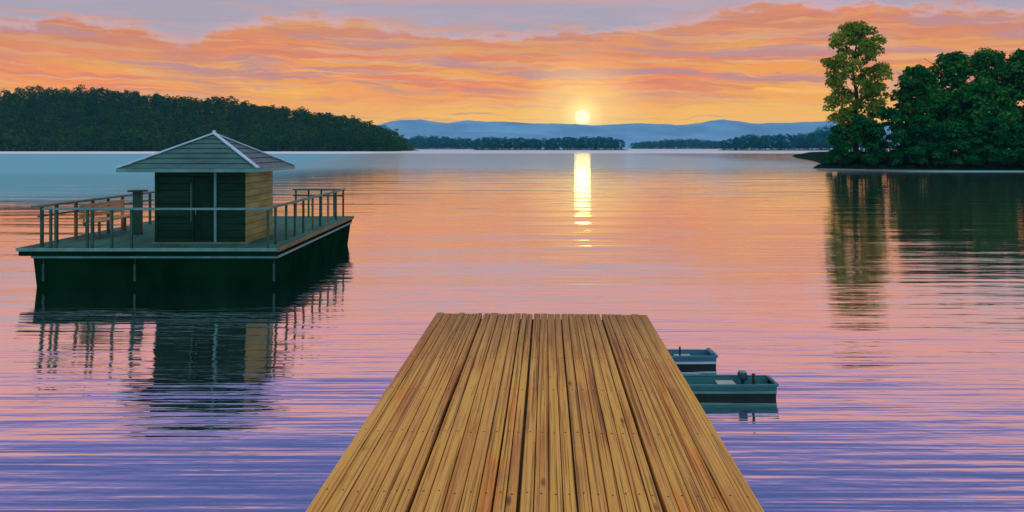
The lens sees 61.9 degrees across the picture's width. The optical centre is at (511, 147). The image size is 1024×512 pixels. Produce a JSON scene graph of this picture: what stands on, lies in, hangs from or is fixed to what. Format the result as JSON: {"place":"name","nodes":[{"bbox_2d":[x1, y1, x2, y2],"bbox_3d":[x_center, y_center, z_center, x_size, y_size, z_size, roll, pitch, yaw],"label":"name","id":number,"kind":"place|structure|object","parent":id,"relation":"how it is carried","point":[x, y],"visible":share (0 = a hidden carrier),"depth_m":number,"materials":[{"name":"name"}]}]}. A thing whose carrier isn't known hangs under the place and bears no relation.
{"place":"outdoors","nodes":[
{"label":"outdoors","id":0,"kind":"place"},
{"bbox_2d":[0,102,417,150],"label":"hill","id":1,"kind":"structure","parent":0,"point":[67,118],"depth_m":714.02,"materials":[{"name":"green plant"}]},
{"bbox_2d":[0,84,413,150],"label":"forest","id":2,"kind":"object","parent":1,"relation":"on","point":[308,124],"visible":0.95,"depth_m":711.83,"materials":[{"name":"green plant"}]},
{"bbox_2d":[0,149,1023,511],"bbox_3d":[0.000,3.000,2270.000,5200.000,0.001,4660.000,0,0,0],"label":"water","id":3,"kind":"structure","parent":0,"point":[870,321],"depth_m":15.34,"materials":[{"name":"purple liquid"}]},
{"bbox_2d":[16,130,353,286],"bbox_3d":[-7.799,1.470,22.575,5.622,3.760,8.730,0,0,0],"label":"houseboat","id":4,"kind":"object","parent":3,"relation":"on","point":[215,223],"visible":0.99,"depth_m":19.08,"materials":[{"name":"green paint"}]},
{"bbox_2d":[79,199,129,238],"bbox_3d":[-9.915,1.755,21.140,0.450,0.810,2.300,0,0,0],"label":"bench","id":5,"kind":"object","parent":4,"relation":"on","point":[101,212],"visible":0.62,"depth_m":20.93,"materials":[{"name":"brown wood"}]},
{"bbox_2d":[194,177,213,241],"bbox_3d":[-6.890,1.395,19.080,0.440,1.490,0.093,0,0,0],"label":"door","id":6,"kind":"structure","parent":4,"relation":"in","point":[203,186],"depth_m":19.08,"materials":[{"name":"wood"}]},
{"bbox_2d":[305,312,763,511],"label":"dock","id":7,"kind":"object","parent":3,"relation":"in","point":[496,412],"visible":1,"depth_m":5.13,"materials":[{"name":"brown wood"}]},
{"bbox_2d":[667,346,717,366],"bbox_3d":[1.846,2.960,11.800,1.929,0.400,0.404,0,0,0],"label":"skiff","id":8,"kind":"object","parent":3,"relation":"on","point":[707,357],"visible":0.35,"depth_m":11.65,"materials":[{"name":"blue paint"}]},
{"bbox_2d":[683,370,778,397],"bbox_3d":[1.930,2.939,10.410,2.528,0.442,0.464,0,0,0],"label":"skiff","id":9,"kind":"object","parent":3,"relation":"on","point":[741,384],"visible":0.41,"depth_m":10.23,"materials":[{"name":"teal paint"}]},
{"bbox_2d":[0,0,1023,124],"label":"sky","id":10,"kind":"structure","parent":0,"point":[582,62],"materials":[{"name":"orange"}]},
{"bbox_2d":[476,149,625,149],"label":"island","id":11,"kind":"structure","parent":0,"point":[551,149],"depth_m":998.74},
{"bbox_2d":[470,136,625,149],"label":"wood","id":12,"kind":"object","parent":11,"relation":"on","point":[563,142],"visible":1,"depth_m":1012.32,"materials":[{"name":"green plant"}]},
{"bbox_2d":[357,119,892,136],"bbox_3d":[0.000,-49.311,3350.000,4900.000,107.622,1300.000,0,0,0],"label":"hills","id":13,"kind":"structure","parent":0,"point":[420,125],"depth_m":2964.79,"materials":[{"name":"blue"}]},
{"bbox_2d":[633,148,722,148],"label":"island","id":14,"kind":"structure","parent":0,"point":[677,148],"depth_m":1938.05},
{"bbox_2d":[629,138,730,148],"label":"wood","id":15,"kind":"object","parent":14,"relation":"on","point":[687,143],"visible":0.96,"depth_m":1941.89,"materials":[{"name":"green plant"}]},
{"bbox_2d":[392,130,1009,148],"bbox_3d":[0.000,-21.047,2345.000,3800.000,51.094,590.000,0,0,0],"label":"foothills","id":16,"kind":"structure","parent":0,"point":[716,135],"depth_m":2224.21,"materials":[{"name":"blue"}]},
{"bbox_2d":[721,149,888,150],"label":"island","id":17,"kind":"structure","parent":0,"point":[783,149],"depth_m":886.50,"materials":[{"name":"green plant"}]},
{"bbox_2d":[720,124,886,149],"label":"wood","id":18,"kind":"object","parent":17,"relation":"on","point":[801,141],"visible":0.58,"depth_m":894.82,"materials":[{"name":"green plant"}]},
{"bbox_2d":[793,151,1023,169],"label":"shore","id":19,"kind":"structure","parent":0,"point":[820,158],"depth_m":119.37,"materials":[{"name":"green plant"}]},
{"bbox_2d":[825,125,855,164],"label":"shrub","id":20,"kind":"object","parent":19,"relation":"on","point":[837,132],"visible":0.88,"depth_m":122.60,"materials":[{"name":"green plant"}]},
{"bbox_2d":[820,20,893,152],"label":"tall tree","id":21,"kind":"object","parent":19,"relation":"on","point":[853,33],"visible":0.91,"depth_m":126.05,"materials":[{"name":"green plant"}]},
{"bbox_2d":[838,113,887,164],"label":"shrub","id":22,"kind":"object","parent":19,"relation":"on","point":[862,122],"visible":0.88,"depth_m":120.30,"materials":[{"name":"green plant"}]},
{"bbox_2d":[866,106,913,165],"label":"shrub","id":23,"kind":"object","parent":19,"relation":"on","point":[898,135],"visible":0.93,"depth_m":119.35,"materials":[{"name":"green plant"}]},
{"bbox_2d":[886,64,941,145],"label":"broadleaf tree","id":24,"kind":"object","parent":19,"relation":"on","point":[922,81],"visible":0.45,"depth_m":134.97,"materials":[{"name":"green plant"}]},
{"bbox_2d":[898,114,950,165],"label":"shrub","id":25,"kind":"object","parent":19,"relation":"on","point":[922,125],"visible":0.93,"depth_m":118.09,"materials":[{"name":"green plant"}]},
{"bbox_2d":[908,87,970,152],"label":"broadleaf tree","id":26,"kind":"object","parent":19,"relation":"on","point":[938,104],"visible":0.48,"depth_m":129.21,"materials":[{"name":"green plant"}]},
{"bbox_2d":[925,51,977,96],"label":"broadleaf tree","id":27,"kind":"object","parent":19,"relation":"on","point":[952,64],"visible":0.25,"depth_m":138.03,"materials":[{"name":"green plant"}]},
{"bbox_2d":[923,119,984,164],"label":"shrub","id":28,"kind":"object","parent":19,"relation":"on","point":[947,131],"visible":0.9,"depth_m":116.95,"materials":[{"name":"green plant"}]},
{"bbox_2d":[942,76,1021,154],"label":"broadleaf tree","id":29,"kind":"object","parent":19,"relation":"on","point":[983,98],"visible":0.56,"depth_m":126.74,"materials":[{"name":"green plant"}]},
{"bbox_2d":[962,116,1018,164],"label":"shrub","id":30,"kind":"object","parent":19,"relation":"on","point":[998,153],"visible":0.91,"depth_m":116.29,"materials":[{"name":"green plant"}]},
{"bbox_2d":[966,48,1020,108],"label":"broadleaf tree","id":31,"kind":"object","parent":19,"relation":"on","point":[981,60],"visible":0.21,"depth_m":144.71,"materials":[{"name":"green plant"}]},
{"bbox_2d":[992,48,1023,149],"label":"broadleaf tree","id":32,"kind":"object","parent":19,"relation":"on","point":[1015,69],"visible":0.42,"depth_m":137.25,"materials":[{"name":"green plant"}]},
{"bbox_2d":[994,122,1023,165],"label":"shrub","id":33,"kind":"object","parent":19,"relation":"on","point":[1016,140],"visible":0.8,"depth_m":115.66,"materials":[{"name":"green plant"}]},
{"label":"island","id":34,"kind":"structure","parent":0,"visible":0},
{"bbox_2d":[401,135,474,148],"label":"wood","id":35,"kind":"object","parent":34,"relation":"on","point":[420,142],"visible":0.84,"depth_m":1509.38,"materials":[{"name":"green plant"}]}
]}

